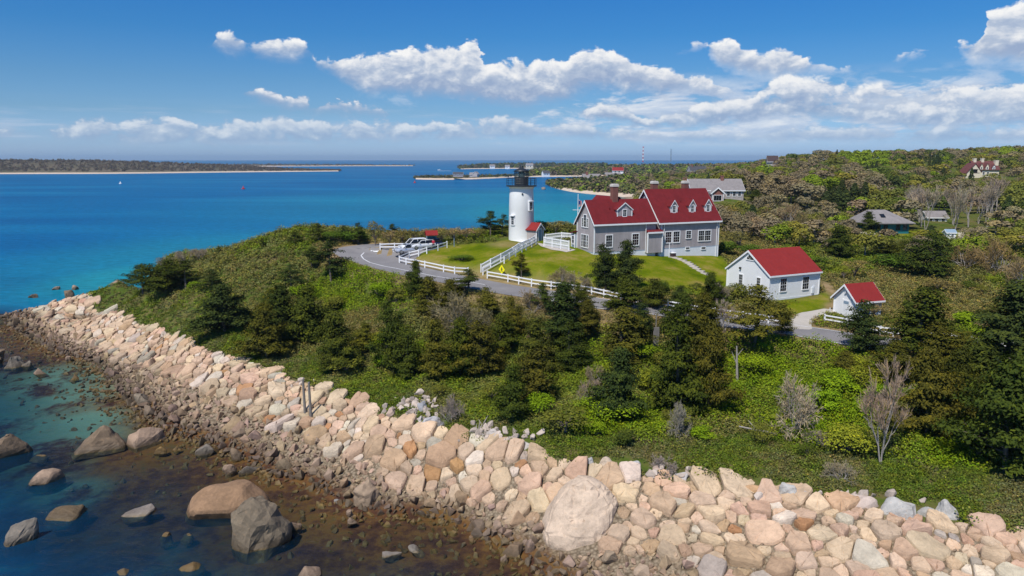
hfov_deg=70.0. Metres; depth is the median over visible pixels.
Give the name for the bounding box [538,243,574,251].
footpath
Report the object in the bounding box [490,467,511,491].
seawall stone
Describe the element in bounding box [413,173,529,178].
spit bushes
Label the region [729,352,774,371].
leafy bush
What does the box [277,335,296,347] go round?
leafy bush
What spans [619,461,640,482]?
seawall stone
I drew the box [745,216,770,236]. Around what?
shrub
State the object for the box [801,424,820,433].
leafy bush
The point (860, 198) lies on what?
broadleaf tree
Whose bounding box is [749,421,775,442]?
leafy bush
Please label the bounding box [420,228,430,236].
shrub
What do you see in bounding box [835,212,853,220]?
broadleaf tree
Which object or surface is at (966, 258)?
shrub
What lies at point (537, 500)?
seawall stone
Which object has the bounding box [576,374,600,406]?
bare bush
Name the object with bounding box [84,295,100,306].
seawall stone
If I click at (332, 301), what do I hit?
leafy bush
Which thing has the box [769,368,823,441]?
bare bush
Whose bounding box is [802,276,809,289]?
window
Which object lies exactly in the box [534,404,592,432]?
leafy bush
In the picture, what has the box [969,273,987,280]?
leafy bush
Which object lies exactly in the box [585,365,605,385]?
bare bush
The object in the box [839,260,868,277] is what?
shrub
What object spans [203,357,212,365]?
seawall stone
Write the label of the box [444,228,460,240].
shrub
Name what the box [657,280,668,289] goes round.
leafy bush
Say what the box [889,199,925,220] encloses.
broadleaf tree
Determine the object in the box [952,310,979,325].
leafy bush
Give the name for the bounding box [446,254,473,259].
shrub
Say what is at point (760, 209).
broadleaf tree
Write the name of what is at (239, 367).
seawall stone
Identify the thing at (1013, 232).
broadleaf tree
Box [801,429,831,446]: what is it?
bare bush
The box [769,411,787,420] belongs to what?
leafy bush
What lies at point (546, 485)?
seawall stone
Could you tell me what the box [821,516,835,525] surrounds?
seawall stone
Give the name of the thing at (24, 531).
boulder
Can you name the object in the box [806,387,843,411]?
leafy bush
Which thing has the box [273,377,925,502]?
scattered stones
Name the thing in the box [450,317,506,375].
cedar tree
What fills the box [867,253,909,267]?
shrub
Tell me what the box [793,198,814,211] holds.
broadleaf tree
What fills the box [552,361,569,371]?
leafy bush
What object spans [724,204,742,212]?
shrub
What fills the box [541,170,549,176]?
white house
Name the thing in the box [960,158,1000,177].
manor house
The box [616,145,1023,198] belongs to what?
woodland
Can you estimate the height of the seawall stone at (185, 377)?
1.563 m
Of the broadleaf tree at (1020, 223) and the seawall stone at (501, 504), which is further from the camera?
the broadleaf tree at (1020, 223)
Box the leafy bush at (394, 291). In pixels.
[384,288,406,301]
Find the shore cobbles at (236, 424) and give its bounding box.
[0,307,742,575]
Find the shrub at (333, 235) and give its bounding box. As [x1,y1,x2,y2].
[321,231,344,239]
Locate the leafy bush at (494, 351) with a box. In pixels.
[482,345,501,358]
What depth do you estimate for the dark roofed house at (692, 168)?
635.10 m
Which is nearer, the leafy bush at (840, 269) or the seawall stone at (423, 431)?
the seawall stone at (423, 431)
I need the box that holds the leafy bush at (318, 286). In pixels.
[290,284,322,297]
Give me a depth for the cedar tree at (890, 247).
139.66 m
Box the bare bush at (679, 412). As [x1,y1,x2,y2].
[665,400,692,439]
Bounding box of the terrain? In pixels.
[0,154,1023,575]
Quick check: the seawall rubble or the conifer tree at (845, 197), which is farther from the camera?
the conifer tree at (845, 197)
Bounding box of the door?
[841,298,850,315]
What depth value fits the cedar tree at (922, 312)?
76.77 m
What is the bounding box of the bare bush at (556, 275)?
[547,266,569,283]
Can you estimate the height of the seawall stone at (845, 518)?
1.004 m
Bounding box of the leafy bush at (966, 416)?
[945,414,977,429]
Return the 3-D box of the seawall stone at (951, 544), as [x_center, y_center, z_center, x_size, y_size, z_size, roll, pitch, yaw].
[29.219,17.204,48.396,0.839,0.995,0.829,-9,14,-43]
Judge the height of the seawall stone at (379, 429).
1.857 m
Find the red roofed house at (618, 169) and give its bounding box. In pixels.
[612,167,623,173]
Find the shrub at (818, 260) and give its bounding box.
[810,256,829,267]
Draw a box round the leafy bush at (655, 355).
[651,351,662,363]
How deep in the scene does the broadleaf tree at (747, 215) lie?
170.31 m
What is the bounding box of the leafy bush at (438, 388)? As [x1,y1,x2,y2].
[428,385,449,393]
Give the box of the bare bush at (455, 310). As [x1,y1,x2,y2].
[426,290,488,334]
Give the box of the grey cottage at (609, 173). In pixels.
[604,172,620,175]
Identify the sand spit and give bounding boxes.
[416,176,527,179]
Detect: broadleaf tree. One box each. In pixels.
[664,181,674,188]
[671,185,680,188]
[711,172,732,178]
[715,203,733,210]
[717,209,741,226]
[719,174,746,184]
[721,212,734,229]
[722,220,753,234]
[729,215,752,234]
[730,201,758,217]
[741,198,764,208]
[744,172,774,194]
[744,211,757,219]
[749,179,766,191]
[753,195,776,208]
[753,213,780,229]
[753,217,782,239]
[756,206,774,213]
[757,181,788,202]
[760,175,781,191]
[760,224,792,244]
[764,172,785,192]
[765,193,787,208]
[771,208,793,220]
[777,182,802,203]
[777,220,793,234]
[780,175,796,196]
[780,202,791,206]
[788,221,814,243]
[789,172,801,177]
[790,179,804,200]
[790,183,821,206]
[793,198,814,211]
[801,172,824,178]
[801,177,823,186]
[801,219,831,241]
[802,183,826,206]
[805,174,823,181]
[805,206,818,215]
[807,212,824,223]
[808,168,828,176]
[813,170,837,178]
[815,164,837,178]
[815,235,835,251]
[817,200,839,213]
[818,176,840,190]
[818,208,841,221]
[820,222,835,230]
[826,215,848,225]
[826,227,853,235]
[827,218,857,228]
[834,172,856,187]
[835,180,862,198]
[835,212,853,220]
[844,199,870,215]
[845,233,860,245]
[846,196,874,210]
[846,226,862,234]
[849,229,889,254]
[856,176,892,186]
[857,172,891,184]
[863,184,878,197]
[865,198,898,211]
[867,188,897,202]
[870,184,897,189]
[872,236,893,248]
[875,189,905,199]
[876,229,897,247]
[883,175,909,186]
[885,197,914,213]
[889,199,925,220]
[893,187,906,196]
[903,235,931,253]
[905,180,930,186]
[910,230,928,245]
[922,181,950,189]
[924,188,952,210]
[926,236,964,254]
[928,185,947,194]
[940,188,959,207]
[944,182,963,189]
[948,236,987,253]
[952,179,979,187]
[956,226,991,238]
[963,185,983,198]
[966,195,990,213]
[968,232,998,246]
[978,238,1012,256]
[981,180,1007,188]
[982,210,1017,233]
[985,188,1023,204]
[987,217,1013,229]
[991,235,1023,257]
[995,226,1010,235]
[998,206,1023,226]
[999,229,1023,237]
[1001,178,1018,184]
[1001,192,1023,208]
[1007,182,1023,189]
[1011,227,1023,232]
[1013,218,1023,228]
[1015,201,1023,214]
[1015,215,1023,221]
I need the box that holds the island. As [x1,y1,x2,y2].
[0,160,337,173]
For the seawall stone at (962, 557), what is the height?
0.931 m
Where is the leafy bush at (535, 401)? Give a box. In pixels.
[522,391,555,414]
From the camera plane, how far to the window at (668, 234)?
113.73 m
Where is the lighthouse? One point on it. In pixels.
(523, 226)
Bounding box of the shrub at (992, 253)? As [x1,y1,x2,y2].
[965,234,1023,275]
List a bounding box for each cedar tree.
[129,258,191,293]
[177,281,254,333]
[226,304,295,357]
[250,280,314,340]
[255,288,285,313]
[279,283,341,343]
[311,309,365,371]
[350,321,378,350]
[364,298,423,368]
[380,324,425,377]
[402,260,424,293]
[412,275,442,314]
[417,318,452,379]
[424,278,470,310]
[440,316,484,375]
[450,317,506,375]
[471,285,500,316]
[485,361,536,418]
[489,295,529,333]
[490,312,524,357]
[496,344,560,401]
[510,317,558,372]
[542,278,587,339]
[549,320,596,370]
[570,282,597,307]
[577,298,602,336]
[577,344,655,417]
[581,243,620,288]
[594,305,669,363]
[599,273,647,309]
[600,239,646,286]
[627,301,655,336]
[639,313,715,414]
[641,278,670,306]
[655,290,709,336]
[668,285,695,306]
[679,319,747,407]
[684,291,728,344]
[694,272,729,307]
[747,189,767,202]
[768,303,797,332]
[822,225,857,255]
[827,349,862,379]
[836,299,893,352]
[856,210,881,232]
[860,338,916,385]
[873,240,898,254]
[876,285,972,356]
[881,342,978,439]
[889,239,911,255]
[891,229,960,277]
[912,318,973,369]
[914,345,990,430]
[928,351,1023,478]
[940,331,981,362]
[962,277,1023,359]
[963,338,1000,398]
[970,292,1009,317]
[995,329,1023,402]
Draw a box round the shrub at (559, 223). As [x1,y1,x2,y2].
[545,220,565,232]
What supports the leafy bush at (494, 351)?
on the terrain
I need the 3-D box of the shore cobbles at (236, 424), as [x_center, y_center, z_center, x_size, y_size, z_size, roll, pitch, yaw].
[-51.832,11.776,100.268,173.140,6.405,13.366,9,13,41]
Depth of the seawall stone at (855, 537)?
49.73 m
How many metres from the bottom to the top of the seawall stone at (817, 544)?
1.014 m
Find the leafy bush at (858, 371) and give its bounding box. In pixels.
[848,364,884,387]
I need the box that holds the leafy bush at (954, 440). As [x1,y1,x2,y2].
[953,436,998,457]
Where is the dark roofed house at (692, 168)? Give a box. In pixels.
[686,164,706,177]
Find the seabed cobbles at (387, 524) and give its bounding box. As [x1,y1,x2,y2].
[0,316,546,575]
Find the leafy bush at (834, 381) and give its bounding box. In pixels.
[817,371,862,393]
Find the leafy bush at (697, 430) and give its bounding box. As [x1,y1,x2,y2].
[688,424,716,439]
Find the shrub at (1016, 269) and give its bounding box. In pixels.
[996,255,1023,284]
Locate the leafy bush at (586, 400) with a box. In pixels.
[580,393,599,408]
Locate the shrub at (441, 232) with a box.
[436,228,450,241]
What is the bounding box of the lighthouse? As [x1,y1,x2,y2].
[506,163,544,241]
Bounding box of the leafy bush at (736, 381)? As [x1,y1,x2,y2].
[724,379,745,387]
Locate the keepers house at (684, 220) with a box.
[569,177,722,255]
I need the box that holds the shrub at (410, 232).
[404,227,422,237]
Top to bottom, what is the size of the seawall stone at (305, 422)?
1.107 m
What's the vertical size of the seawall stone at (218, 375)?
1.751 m
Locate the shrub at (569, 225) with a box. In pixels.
[561,221,576,231]
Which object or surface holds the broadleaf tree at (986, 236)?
on the terrain
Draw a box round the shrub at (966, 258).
[950,244,994,268]
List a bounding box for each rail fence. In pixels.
[379,243,402,249]
[399,256,468,273]
[400,241,446,259]
[482,238,536,274]
[487,271,778,322]
[824,314,1004,345]
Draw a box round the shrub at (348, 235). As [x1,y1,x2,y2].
[341,231,369,241]
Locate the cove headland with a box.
[550,180,635,196]
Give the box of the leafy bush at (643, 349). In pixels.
[632,342,659,356]
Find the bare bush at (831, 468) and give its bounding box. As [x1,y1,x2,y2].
[819,459,861,486]
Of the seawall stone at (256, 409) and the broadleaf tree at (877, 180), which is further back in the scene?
the broadleaf tree at (877, 180)
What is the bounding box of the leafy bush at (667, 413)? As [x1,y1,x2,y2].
[662,408,675,419]
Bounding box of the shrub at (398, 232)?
[392,228,411,242]
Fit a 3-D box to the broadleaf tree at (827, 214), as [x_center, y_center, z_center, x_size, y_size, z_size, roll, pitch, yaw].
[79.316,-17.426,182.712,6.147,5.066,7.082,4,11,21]
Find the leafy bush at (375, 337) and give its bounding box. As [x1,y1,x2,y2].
[369,331,381,341]
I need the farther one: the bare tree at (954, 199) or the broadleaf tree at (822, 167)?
the broadleaf tree at (822, 167)
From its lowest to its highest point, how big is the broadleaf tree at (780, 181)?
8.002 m
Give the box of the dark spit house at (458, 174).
[453,172,463,176]
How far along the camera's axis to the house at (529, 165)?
2053.27 m
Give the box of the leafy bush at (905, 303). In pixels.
[901,300,913,306]
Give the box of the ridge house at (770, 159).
[765,156,778,165]
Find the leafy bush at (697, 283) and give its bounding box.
[689,282,700,288]
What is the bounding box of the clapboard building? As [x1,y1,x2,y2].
[725,246,822,300]
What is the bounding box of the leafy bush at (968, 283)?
[960,280,979,288]
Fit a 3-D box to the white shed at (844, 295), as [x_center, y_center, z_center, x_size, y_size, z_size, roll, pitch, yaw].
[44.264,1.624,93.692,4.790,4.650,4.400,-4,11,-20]
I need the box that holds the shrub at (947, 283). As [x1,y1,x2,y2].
[923,277,963,289]
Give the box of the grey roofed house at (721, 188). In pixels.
[687,176,745,201]
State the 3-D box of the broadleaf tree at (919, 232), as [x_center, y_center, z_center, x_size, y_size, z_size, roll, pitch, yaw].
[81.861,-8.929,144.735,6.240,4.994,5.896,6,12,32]
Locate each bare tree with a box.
[713,285,734,299]
[716,299,737,330]
[854,355,913,463]
[903,184,914,207]
[903,187,922,221]
[905,189,927,226]
[911,183,924,213]
[913,184,944,229]
[939,185,955,215]
[942,193,968,229]
[945,187,967,223]
[948,181,972,218]
[950,190,968,224]
[956,186,979,226]
[976,184,1003,226]
[978,181,997,219]
[978,187,1000,223]
[984,175,1010,212]
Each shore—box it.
[225,164,412,165]
[461,166,546,168]
[529,174,643,176]
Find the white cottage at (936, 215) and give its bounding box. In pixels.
[919,211,949,220]
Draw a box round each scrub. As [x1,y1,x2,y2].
[0,158,340,170]
[86,220,1023,332]
[205,163,414,165]
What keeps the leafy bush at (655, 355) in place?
on the terrain
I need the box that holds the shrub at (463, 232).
[456,228,475,239]
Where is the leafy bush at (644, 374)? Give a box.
[634,368,658,388]
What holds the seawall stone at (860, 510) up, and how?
on the terrain
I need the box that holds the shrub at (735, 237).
[721,230,749,245]
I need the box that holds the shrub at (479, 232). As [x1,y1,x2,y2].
[470,229,485,238]
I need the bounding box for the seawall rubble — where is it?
[31,292,1020,575]
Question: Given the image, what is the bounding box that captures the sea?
[0,160,757,575]
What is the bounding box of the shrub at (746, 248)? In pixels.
[735,243,762,252]
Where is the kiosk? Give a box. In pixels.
[425,230,437,238]
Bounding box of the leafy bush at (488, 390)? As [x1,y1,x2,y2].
[479,382,499,399]
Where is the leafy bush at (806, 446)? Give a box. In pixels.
[796,441,817,453]
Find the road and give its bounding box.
[333,244,1000,362]
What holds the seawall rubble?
on the terrain
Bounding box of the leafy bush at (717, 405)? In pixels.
[709,399,727,407]
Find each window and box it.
[582,234,586,247]
[583,214,586,227]
[605,234,612,247]
[632,233,639,245]
[664,231,671,243]
[672,231,680,242]
[685,230,691,238]
[698,230,704,241]
[704,230,711,240]
[738,273,742,285]
[756,277,760,285]
[779,278,787,291]
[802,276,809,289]
[895,224,900,229]
[902,224,907,229]
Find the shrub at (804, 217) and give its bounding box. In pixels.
[795,211,833,237]
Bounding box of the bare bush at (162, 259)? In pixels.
[153,256,173,265]
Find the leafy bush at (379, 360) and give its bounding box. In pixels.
[370,353,400,365]
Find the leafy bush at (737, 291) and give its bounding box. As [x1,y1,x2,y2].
[727,283,749,298]
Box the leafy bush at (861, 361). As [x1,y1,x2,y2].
[835,353,872,367]
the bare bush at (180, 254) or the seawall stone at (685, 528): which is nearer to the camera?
the seawall stone at (685, 528)
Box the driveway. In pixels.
[783,309,834,328]
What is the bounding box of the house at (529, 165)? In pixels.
[526,163,532,168]
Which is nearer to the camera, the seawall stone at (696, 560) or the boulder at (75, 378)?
the seawall stone at (696, 560)
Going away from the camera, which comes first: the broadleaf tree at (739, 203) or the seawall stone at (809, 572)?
the seawall stone at (809, 572)
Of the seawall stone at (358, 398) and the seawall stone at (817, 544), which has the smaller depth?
the seawall stone at (817, 544)
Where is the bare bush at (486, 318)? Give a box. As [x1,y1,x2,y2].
[456,305,495,328]
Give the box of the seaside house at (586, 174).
[582,172,600,178]
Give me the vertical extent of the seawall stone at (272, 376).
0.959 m
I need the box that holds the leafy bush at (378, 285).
[365,281,393,295]
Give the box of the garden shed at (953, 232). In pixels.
[942,229,963,238]
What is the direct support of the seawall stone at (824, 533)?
on the terrain
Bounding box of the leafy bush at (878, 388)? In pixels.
[863,381,894,397]
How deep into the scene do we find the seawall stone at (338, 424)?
72.66 m
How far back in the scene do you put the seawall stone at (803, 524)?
51.23 m
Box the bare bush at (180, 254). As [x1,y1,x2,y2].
[174,249,195,264]
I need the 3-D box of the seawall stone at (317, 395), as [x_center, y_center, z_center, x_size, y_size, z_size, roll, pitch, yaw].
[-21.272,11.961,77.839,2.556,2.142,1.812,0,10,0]
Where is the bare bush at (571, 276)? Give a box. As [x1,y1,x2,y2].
[562,271,592,291]
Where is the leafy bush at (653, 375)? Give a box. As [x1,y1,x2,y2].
[644,369,675,383]
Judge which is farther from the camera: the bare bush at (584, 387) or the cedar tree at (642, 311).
the cedar tree at (642, 311)
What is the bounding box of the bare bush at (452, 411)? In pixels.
[435,394,466,425]
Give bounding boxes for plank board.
[653,313,658,346]
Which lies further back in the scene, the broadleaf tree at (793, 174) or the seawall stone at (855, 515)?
the broadleaf tree at (793, 174)
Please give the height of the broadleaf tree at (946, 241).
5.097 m
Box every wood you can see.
[457,162,607,168]
[524,162,754,175]
[545,171,684,193]
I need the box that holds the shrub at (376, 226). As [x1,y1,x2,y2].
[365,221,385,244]
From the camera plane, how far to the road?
98.36 m
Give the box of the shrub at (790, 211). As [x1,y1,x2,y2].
[773,203,802,220]
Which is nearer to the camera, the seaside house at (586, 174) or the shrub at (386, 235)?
the shrub at (386, 235)
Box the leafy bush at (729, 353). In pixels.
[723,350,735,359]
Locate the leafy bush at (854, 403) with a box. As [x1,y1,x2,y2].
[846,400,870,414]
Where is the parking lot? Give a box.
[364,245,442,262]
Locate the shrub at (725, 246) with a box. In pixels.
[718,240,737,252]
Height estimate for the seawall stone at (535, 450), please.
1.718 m
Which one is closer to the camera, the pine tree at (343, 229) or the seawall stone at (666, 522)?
the seawall stone at (666, 522)
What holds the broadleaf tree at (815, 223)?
on the terrain
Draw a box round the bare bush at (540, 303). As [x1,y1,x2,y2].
[518,288,548,318]
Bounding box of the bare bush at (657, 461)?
[649,455,677,477]
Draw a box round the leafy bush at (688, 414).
[666,407,699,425]
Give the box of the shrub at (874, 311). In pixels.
[867,303,889,314]
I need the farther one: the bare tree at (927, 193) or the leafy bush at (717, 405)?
the bare tree at (927, 193)
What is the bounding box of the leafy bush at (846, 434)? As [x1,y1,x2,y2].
[811,421,882,452]
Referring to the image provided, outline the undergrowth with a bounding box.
[172,259,1023,532]
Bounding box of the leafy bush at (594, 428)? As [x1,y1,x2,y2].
[585,420,608,435]
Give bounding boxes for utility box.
[670,252,675,256]
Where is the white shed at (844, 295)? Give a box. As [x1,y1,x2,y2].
[830,282,885,317]
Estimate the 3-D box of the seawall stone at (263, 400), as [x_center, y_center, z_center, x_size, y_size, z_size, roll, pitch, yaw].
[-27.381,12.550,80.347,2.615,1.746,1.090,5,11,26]
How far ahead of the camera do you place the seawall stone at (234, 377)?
85.93 m
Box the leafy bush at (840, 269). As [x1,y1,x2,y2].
[833,265,851,277]
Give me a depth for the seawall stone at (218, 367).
89.25 m
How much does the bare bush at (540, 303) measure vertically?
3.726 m
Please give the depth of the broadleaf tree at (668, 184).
296.24 m
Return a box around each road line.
[361,250,484,284]
[595,307,869,347]
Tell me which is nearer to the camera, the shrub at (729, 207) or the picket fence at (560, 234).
the picket fence at (560, 234)
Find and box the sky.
[0,0,1023,159]
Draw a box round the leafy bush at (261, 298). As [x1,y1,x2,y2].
[253,295,269,302]
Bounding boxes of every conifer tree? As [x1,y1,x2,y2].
[743,205,757,217]
[815,191,840,211]
[829,186,839,201]
[832,188,843,210]
[836,180,849,197]
[836,189,851,213]
[843,183,860,208]
[856,181,870,198]
[888,175,901,187]
[926,225,934,233]
[994,196,1018,221]
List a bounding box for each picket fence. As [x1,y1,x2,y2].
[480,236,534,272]
[543,237,569,249]
[545,232,570,238]
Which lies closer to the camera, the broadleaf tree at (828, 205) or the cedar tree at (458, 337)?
the cedar tree at (458, 337)
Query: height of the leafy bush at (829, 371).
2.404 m
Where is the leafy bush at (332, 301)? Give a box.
[322,295,344,307]
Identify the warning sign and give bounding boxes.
[499,265,504,273]
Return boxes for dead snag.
[732,346,742,379]
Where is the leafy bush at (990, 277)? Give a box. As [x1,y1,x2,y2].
[983,276,995,279]
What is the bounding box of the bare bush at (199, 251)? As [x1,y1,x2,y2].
[189,248,206,259]
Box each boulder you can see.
[0,348,4,367]
[0,434,33,470]
[4,356,24,372]
[4,517,38,546]
[21,361,33,370]
[25,468,65,493]
[28,294,37,297]
[29,455,49,463]
[33,368,49,378]
[45,504,89,532]
[64,290,74,297]
[65,356,70,362]
[69,374,78,381]
[71,425,126,460]
[117,568,128,575]
[121,503,154,524]
[126,427,166,452]
[134,393,151,403]
[154,446,166,456]
[160,532,173,548]
[172,445,180,454]
[179,562,205,575]
[181,533,193,545]
[185,479,270,526]
[195,444,213,458]
[222,464,236,478]
[230,448,242,462]
[231,496,291,564]
[238,466,258,476]
[290,522,302,535]
[298,566,321,575]
[331,463,342,471]
[346,509,353,518]
[347,518,356,527]
[353,478,379,507]
[382,551,401,562]
[408,544,424,558]
[500,554,507,565]
[542,475,617,550]
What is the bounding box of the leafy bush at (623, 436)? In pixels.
[612,428,634,445]
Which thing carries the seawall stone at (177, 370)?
on the terrain
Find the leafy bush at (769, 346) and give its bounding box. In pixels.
[757,341,773,351]
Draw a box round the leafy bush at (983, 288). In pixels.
[975,285,987,291]
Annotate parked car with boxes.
[392,243,421,253]
[398,237,425,249]
[411,239,435,249]
[423,238,442,247]
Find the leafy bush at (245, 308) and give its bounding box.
[238,307,249,315]
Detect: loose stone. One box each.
[386,408,394,416]
[417,401,426,411]
[422,416,440,422]
[486,429,495,434]
[588,457,593,463]
[599,456,611,465]
[675,472,687,480]
[746,484,758,492]
[778,482,796,493]
[851,494,878,508]
[880,497,915,519]
[917,507,934,516]
[935,499,960,519]
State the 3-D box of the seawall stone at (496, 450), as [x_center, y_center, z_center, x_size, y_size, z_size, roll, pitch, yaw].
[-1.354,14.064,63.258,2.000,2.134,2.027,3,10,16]
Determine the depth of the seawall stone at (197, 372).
89.73 m
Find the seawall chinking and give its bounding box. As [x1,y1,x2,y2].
[48,302,1021,575]
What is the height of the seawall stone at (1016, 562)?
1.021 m
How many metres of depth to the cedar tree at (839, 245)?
134.40 m
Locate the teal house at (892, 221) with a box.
[850,210,915,233]
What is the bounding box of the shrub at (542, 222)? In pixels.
[536,220,549,228]
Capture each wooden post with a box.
[302,379,305,413]
[307,382,311,416]
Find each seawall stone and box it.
[35,310,47,318]
[44,309,54,315]
[59,327,74,334]
[65,305,77,312]
[70,327,85,337]
[79,331,91,341]
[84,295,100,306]
[94,338,105,346]
[95,341,112,352]
[109,321,122,328]
[109,351,127,364]
[114,337,124,347]
[118,322,131,330]
[119,342,133,350]
[123,314,133,321]
[128,332,140,341]
[137,350,155,363]
[143,359,149,367]
[146,323,159,331]
[148,339,158,347]
[150,360,165,372]
[155,355,165,360]
[160,361,171,370]
[160,364,181,377]
[161,344,170,350]
[171,365,185,378]
[172,334,185,344]
[173,349,184,359]
[176,362,196,379]
[177,354,187,363]
[178,337,193,346]
[180,373,192,381]
[189,372,208,388]
[190,346,204,355]
[191,356,203,364]
[193,368,206,377]
[200,378,219,394]
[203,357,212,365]
[205,371,222,381]
[211,351,222,358]
[213,353,224,362]
[213,363,223,371]
[216,387,229,397]
[221,395,238,406]
[229,356,252,367]
[229,372,241,381]
[231,362,243,372]
[236,383,253,395]
[236,398,252,409]
[239,387,257,400]
[240,372,258,383]
[244,405,262,417]
[246,363,260,369]
[254,395,271,405]
[255,409,268,418]
[260,365,284,377]
[261,383,267,391]
[262,415,275,423]
[264,413,293,432]
[268,372,281,378]
[268,380,285,398]
[269,403,285,415]
[274,372,286,379]
[283,417,300,431]
[287,397,299,408]
[290,385,300,393]
[290,404,301,410]
[298,403,312,412]
[299,416,314,428]
[301,390,324,404]
[303,424,327,444]
[311,416,325,425]
[312,404,326,417]
[314,381,333,393]
[317,433,331,447]
[323,441,342,458]
[326,388,347,404]
[327,416,337,423]
[329,427,337,436]
[332,420,343,428]
[333,398,347,410]
[336,429,350,443]
[342,441,364,460]
[343,405,353,414]
[347,417,360,429]
[349,391,369,407]
[354,454,363,460]
[355,401,368,411]
[355,416,366,428]
[357,402,379,417]
[362,460,372,468]
[363,415,379,433]
[364,434,385,457]
[370,424,386,434]
[376,467,388,476]
[380,448,406,470]
[381,420,390,429]
[384,429,395,439]
[384,471,407,490]
[387,438,396,446]
[391,413,416,431]
[398,434,411,445]
[400,460,412,475]
[403,439,416,458]
[406,474,424,495]
[411,421,437,442]
[415,449,425,459]
[424,464,440,481]
[425,440,456,468]
[425,480,437,491]
[426,436,441,449]
[434,426,448,439]
[439,488,449,498]
[440,467,453,482]
[443,423,468,448]
[446,477,456,486]
[448,483,460,502]
[450,457,463,473]
[458,442,474,460]
[460,475,477,493]
[465,450,483,466]
[466,464,481,475]
[469,433,484,446]
[470,479,491,505]
[476,433,498,452]
[479,470,489,480]
[482,492,494,504]
[485,437,508,461]
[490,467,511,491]
[492,461,502,469]
[496,500,507,511]
[501,499,529,525]
[504,488,517,501]
[505,438,524,464]
[510,466,518,476]
[515,459,526,468]
[517,472,541,495]
[520,464,531,476]
[525,512,539,522]
[527,442,549,462]
[527,487,549,511]
[530,460,548,479]
[542,482,551,490]
[545,482,562,502]
[546,467,562,481]
[547,457,556,467]
[558,458,570,469]
[558,475,570,485]
[565,456,587,478]
[588,462,602,477]
[595,461,624,490]
[598,535,622,554]
[607,522,629,543]
[612,482,639,502]
[617,506,629,518]
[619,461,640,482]
[623,521,632,529]
[623,545,635,555]
[626,503,637,511]
[627,537,639,545]
[629,481,641,488]
[630,507,656,528]
[630,525,646,539]
[639,502,650,510]
[641,539,659,555]
[642,475,653,482]
[642,482,659,495]
[648,527,659,537]
[649,490,676,516]
[650,508,662,519]
[653,469,671,485]
[657,539,679,561]
[658,523,686,545]
[659,520,674,527]
[663,481,690,499]
[673,474,685,482]
[673,497,686,505]
[674,502,694,517]
[677,517,691,524]
[677,523,689,532]
[678,543,691,556]
[685,481,696,493]
[686,556,700,567]
[687,534,697,541]
[689,490,716,509]
[690,465,720,496]
[691,511,702,524]
[691,542,712,557]
[697,505,725,523]
[697,554,726,575]
[698,519,720,533]
[700,532,724,547]
[708,550,725,560]
[717,496,734,509]
[717,519,729,531]
[718,490,734,499]
[719,467,754,498]
[723,532,739,541]
[725,510,736,522]
[725,568,735,575]
[726,540,765,567]
[728,524,741,533]
[730,501,748,515]
[733,533,745,540]
[737,567,752,575]
[738,515,749,525]
[740,497,751,505]
[745,519,785,544]
[747,499,770,517]
[750,513,766,519]
[754,478,781,503]
[757,545,771,555]
[765,556,795,575]
[770,502,783,509]
[772,508,786,515]
[772,510,796,524]
[773,551,790,557]
[774,542,788,551]
[775,483,812,505]
[782,501,796,509]
[782,524,793,532]
[785,530,811,555]
[791,507,816,520]
[794,517,813,530]
[795,551,817,569]
[796,571,806,575]
[803,569,815,575]
[805,492,829,512]
[807,524,837,543]
[811,540,823,550]
[817,556,841,568]
[819,566,839,575]
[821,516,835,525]
[823,489,859,511]
[824,509,838,517]
[825,536,854,562]
[829,523,848,536]
[833,563,848,575]
[835,512,853,526]
[842,510,858,519]
[845,559,870,575]
[848,534,861,541]
[850,507,863,515]
[852,538,888,569]
[856,520,869,528]
[859,527,876,541]
[863,507,883,522]
[863,538,876,548]
[870,519,902,541]
[876,567,898,575]
[877,547,889,558]
[878,540,891,550]
[886,514,903,526]
[889,552,906,569]
[892,537,918,560]
[897,567,911,575]
[901,519,932,535]
[905,530,951,560]
[908,514,922,521]
[910,556,931,572]
[916,571,929,575]
[925,558,944,571]
[926,509,958,532]
[932,571,949,575]
[945,555,962,569]
[946,538,961,550]
[950,569,971,575]
[954,522,967,532]
[954,552,968,564]
[960,533,974,545]
[961,544,978,557]
[966,512,1005,537]
[972,564,994,575]
[980,536,1004,547]
[980,545,1010,564]
[994,561,1023,575]
[995,531,1017,545]
[1008,526,1023,541]
[1009,551,1023,561]
[1011,559,1023,567]
[1018,538,1023,553]
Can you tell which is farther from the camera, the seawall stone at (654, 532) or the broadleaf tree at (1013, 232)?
the broadleaf tree at (1013, 232)
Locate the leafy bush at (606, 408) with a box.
[589,394,642,421]
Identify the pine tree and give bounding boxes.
[115,263,150,293]
[161,260,201,287]
[191,268,222,286]
[275,264,306,285]
[286,231,306,241]
[301,247,321,266]
[304,223,325,239]
[305,240,352,281]
[338,225,351,232]
[348,221,365,243]
[385,224,399,233]
[455,268,479,290]
[476,211,502,235]
[492,214,508,234]
[511,253,530,279]
[529,282,552,307]
[720,282,799,347]
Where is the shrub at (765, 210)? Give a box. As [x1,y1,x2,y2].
[757,205,782,216]
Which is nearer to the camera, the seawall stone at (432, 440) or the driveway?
the seawall stone at (432, 440)
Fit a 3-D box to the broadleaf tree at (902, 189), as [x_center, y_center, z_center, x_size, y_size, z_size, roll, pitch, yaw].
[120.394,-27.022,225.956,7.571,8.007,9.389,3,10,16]
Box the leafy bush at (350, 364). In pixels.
[327,354,364,373]
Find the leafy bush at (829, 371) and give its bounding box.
[818,366,853,381]
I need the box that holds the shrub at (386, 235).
[380,230,395,245]
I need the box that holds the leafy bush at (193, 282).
[187,281,200,287]
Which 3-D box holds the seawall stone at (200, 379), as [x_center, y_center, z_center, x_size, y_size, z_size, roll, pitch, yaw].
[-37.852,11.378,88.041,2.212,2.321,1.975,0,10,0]
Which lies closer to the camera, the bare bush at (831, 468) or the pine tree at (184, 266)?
the bare bush at (831, 468)

